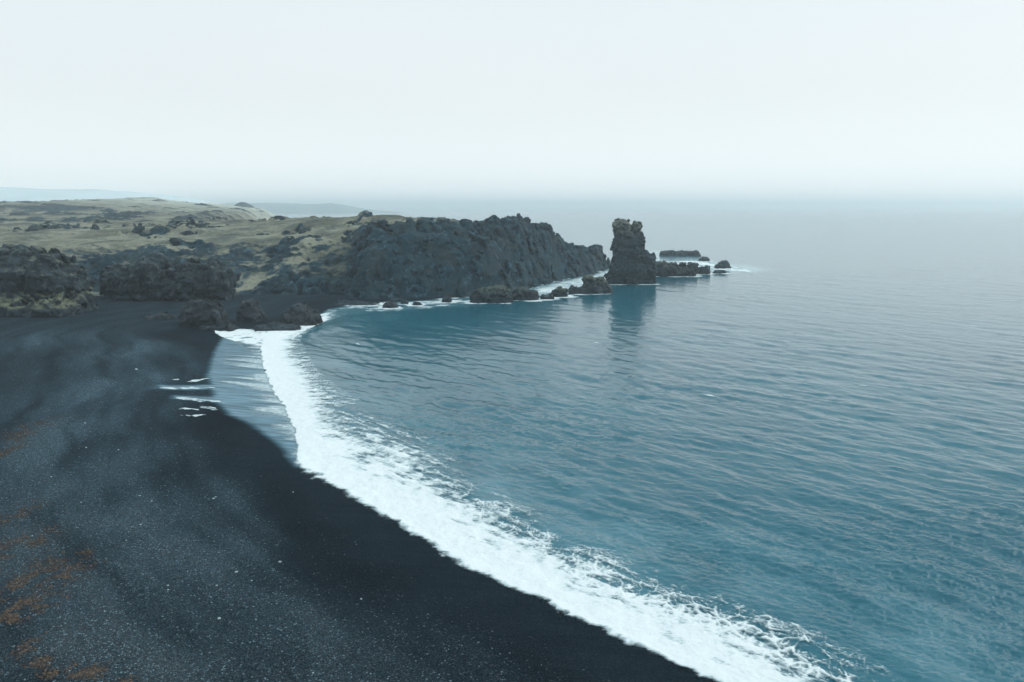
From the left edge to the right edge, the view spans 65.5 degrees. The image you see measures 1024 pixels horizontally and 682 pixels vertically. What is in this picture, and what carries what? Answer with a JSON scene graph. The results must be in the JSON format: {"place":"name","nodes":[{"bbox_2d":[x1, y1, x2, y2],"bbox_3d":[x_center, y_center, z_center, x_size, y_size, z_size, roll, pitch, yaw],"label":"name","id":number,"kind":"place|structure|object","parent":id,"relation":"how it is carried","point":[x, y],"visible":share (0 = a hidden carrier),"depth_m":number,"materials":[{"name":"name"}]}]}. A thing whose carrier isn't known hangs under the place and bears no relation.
{"place":"outdoors","nodes":[
{"label":"outdoors","id":0,"kind":"place"},
{"bbox_2d":[0,197,80,201],"bbox_3d":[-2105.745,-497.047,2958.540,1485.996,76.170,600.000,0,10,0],"label":"distant hill","id":1,"kind":"structure","parent":0,"point":[28,199],"depth_m":2893.49,"materials":[{"name":"grey"}]},
{"bbox_2d":[0,187,215,203],"bbox_3d":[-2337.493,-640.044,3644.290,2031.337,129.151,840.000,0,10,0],"label":"distant mountain","id":2,"kind":"structure","parent":0,"point":[11,192],"depth_m":3523.29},
{"bbox_2d":[234,202,254,207],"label":"cone hill","id":3,"kind":"structure","parent":0,"point":[243,204],"depth_m":1302.57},
{"bbox_2d":[0,197,608,298],"bbox_3d":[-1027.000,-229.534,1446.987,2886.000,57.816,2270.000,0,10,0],"label":"hills","id":4,"kind":"structure","parent":0,"point":[137,209],"depth_m":446.94,"materials":[{"name":"black stone"}]},
{"bbox_2d":[0,210,610,300],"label":"headland","id":5,"kind":"structure","parent":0,"point":[264,256],"depth_m":370.43,"materials":[{"name":"green plant"}]},
{"bbox_2d":[25,227,38,231],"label":"boulder","id":6,"kind":"object","parent":5,"relation":"on","point":[31,229],"visible":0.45,"depth_m":463.92,"materials":[{"name":"grey stone"}]},
{"bbox_2d":[90,224,99,229],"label":"boulder","id":7,"kind":"object","parent":5,"relation":"on","point":[95,226],"visible":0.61,"depth_m":434.65,"materials":[{"name":"grey stone"}]},
{"bbox_2d":[222,203,401,212],"bbox_3d":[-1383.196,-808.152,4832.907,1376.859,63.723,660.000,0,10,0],"label":"distant headland","id":8,"kind":"structure","parent":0,"point":[302,208],"depth_m":4652.43,"materials":[{"name":"grey"}]},
{"bbox_2d":[0,294,718,681],"bbox_3d":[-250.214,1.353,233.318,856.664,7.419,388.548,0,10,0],"label":"beach","id":9,"kind":"structure","parent":0,"point":[292,498],"depth_m":94.41,"materials":[{"name":"black sand"}]},
{"bbox_2d":[0,245,97,316],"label":"lava crag","id":10,"kind":"structure","parent":9,"relation":"on","point":[43,282],"depth_m":279.41,"materials":[{"name":"grey stone"}]},
{"bbox_2d":[0,415,140,681],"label":"seaweed","id":11,"kind":"object","parent":9,"relation":"on","point":[82,671],"visible":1,"depth_m":77.25,"materials":[{"name":"plant"}]},
{"bbox_2d":[143,312,175,319],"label":"beach outcrop","id":12,"kind":"object","parent":9,"relation":"on","point":[164,315],"visible":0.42,"depth_m":271.04,"materials":[{"name":"grey stone"}]},
{"bbox_2d":[98,253,240,300],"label":"lava crag","id":13,"kind":"structure","parent":9,"relation":"on","point":[156,278],"depth_m":318.17,"materials":[{"name":"grey stone"}]},
{"bbox_2d":[178,297,232,327],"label":"beach outcrop","id":14,"kind":"object","parent":9,"relation":"on","point":[196,312],"visible":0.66,"depth_m":258.98,"materials":[{"name":"grey stone"}]},
{"bbox_2d":[199,321,239,331],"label":"boulder apron","id":15,"kind":"object","parent":9,"relation":"on","point":[227,326],"visible":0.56,"depth_m":257.18,"materials":[{"name":"grey stone"}]},
{"bbox_2d":[236,297,266,321],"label":"beach outcrop","id":16,"kind":"object","parent":9,"relation":"on","point":[249,310],"visible":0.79,"depth_m":271.81,"materials":[{"name":"grey stone"}]},
{"bbox_2d":[253,321,300,330],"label":"boulder apron","id":17,"kind":"object","parent":9,"relation":"on","point":[273,326],"visible":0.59,"depth_m":258.86,"materials":[{"name":"grey stone"}]},
{"bbox_2d":[281,302,323,325],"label":"beach outcrop","id":18,"kind":"object","parent":9,"relation":"on","point":[304,314],"visible":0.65,"depth_m":270.18,"materials":[{"name":"grey stone"}]},
{"bbox_2d":[0,307,609,681],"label":"pebbles","id":19,"kind":"object","parent":9,"relation":"on","point":[147,666],"visible":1,"depth_m":76.69,"materials":[{"name":"black gravel"}]},
{"bbox_2d":[0,0,1023,207],"label":"sky","id":20,"kind":"structure","parent":0,"point":[355,103],"materials":[{"name":"white"}]},
{"bbox_2d":[224,208,1023,681],"bbox_3d":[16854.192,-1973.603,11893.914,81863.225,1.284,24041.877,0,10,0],"label":"sea","id":21,"kind":"structure","parent":0,"point":[834,456],"depth_m":154.76,"materials":[{"name":"liquid"}]},
{"bbox_2d":[333,299,383,305],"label":"shore ledge","id":22,"kind":"object","parent":21,"relation":"in","point":[351,302],"visible":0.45,"depth_m":328.44,"materials":[{"name":"grey stone"}]},
{"bbox_2d":[382,302,398,307],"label":"shore rock","id":23,"kind":"object","parent":21,"relation":"in","point":[390,305],"visible":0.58,"depth_m":317.19,"materials":[{"name":"grey stone"}]},
{"bbox_2d":[400,299,408,303],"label":"shore rock","id":24,"kind":"object","parent":21,"relation":"in","point":[403,301],"visible":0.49,"depth_m":328.95,"materials":[{"name":"grey stone"}]},
{"bbox_2d":[441,296,451,301],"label":"shore rock","id":25,"kind":"object","parent":21,"relation":"in","point":[447,299],"visible":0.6,"depth_m":334.94,"materials":[{"name":"grey stone"}]},
{"bbox_2d":[469,284,512,302],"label":"reef rock","id":26,"kind":"object","parent":21,"relation":"in","point":[496,293],"visible":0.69,"depth_m":333.22,"materials":[{"name":"grey stone"}]},
{"bbox_2d":[161,312,882,681],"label":"surf","id":27,"kind":"structure","parent":21,"relation":"on","point":[699,642],"depth_m":94.57,"materials":[{"name":"white liquid"}]},
{"bbox_2d":[511,287,539,300],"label":"reef rock","id":28,"kind":"object","parent":21,"relation":"in","point":[521,293],"visible":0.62,"depth_m":342.51,"materials":[{"name":"grey stone"}]},
{"bbox_2d":[341,261,751,310],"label":"foam","id":29,"kind":"object","parent":21,"relation":"on","point":[577,282],"visible":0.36,"depth_m":396.71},
{"bbox_2d":[540,293,554,299],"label":"reef rock","id":30,"kind":"object","parent":21,"relation":"in","point":[547,296],"visible":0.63,"depth_m":346.15,"materials":[{"name":"grey stone"}]},
{"bbox_2d":[551,286,567,296],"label":"reef rock","id":31,"kind":"object","parent":21,"relation":"in","point":[559,291],"visible":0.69,"depth_m":354.81,"materials":[{"name":"grey stone"}]},
{"bbox_2d":[568,275,612,293],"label":"reef rock","id":32,"kind":"object","parent":21,"relation":"in","point":[595,285],"visible":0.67,"depth_m":367.94,"materials":[{"name":"grey stone"}]},
{"bbox_2d":[603,218,657,284],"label":"sea stack","id":33,"kind":"object","parent":21,"relation":"in","point":[633,261],"visible":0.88,"depth_m":411.13,"materials":[{"name":"grey stone"}]},
{"bbox_2d":[656,260,696,276],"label":"reef rock","id":34,"kind":"object","parent":21,"relation":"in","point":[666,269],"visible":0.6,"depth_m":458.55,"materials":[{"name":"grey stone"}]},
{"bbox_2d":[659,250,700,256],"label":"skerry","id":35,"kind":"structure","parent":21,"relation":"in","point":[673,253],"depth_m":641.72,"materials":[{"name":"grey stone"}]},
{"bbox_2d":[687,262,710,273],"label":"reef rock","id":36,"kind":"object","parent":21,"relation":"in","point":[703,270],"visible":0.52,"depth_m":474.02,"materials":[{"name":"grey stone"}]},
{"bbox_2d":[698,256,709,260],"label":"skerry","id":37,"kind":"structure","parent":21,"relation":"in","point":[702,258],"depth_m":587.32,"materials":[{"name":"grey stone"}]},
{"bbox_2d":[712,270,725,273],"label":"skerry","id":38,"kind":"structure","parent":21,"relation":"in","point":[718,271],"depth_m":479.05,"materials":[{"name":"grey stone"}]},
{"bbox_2d":[714,260,730,268],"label":"skerry","id":39,"kind":"structure","parent":21,"relation":"in","point":[724,264],"depth_m":518.19,"materials":[{"name":"grey stone"}]}
]}

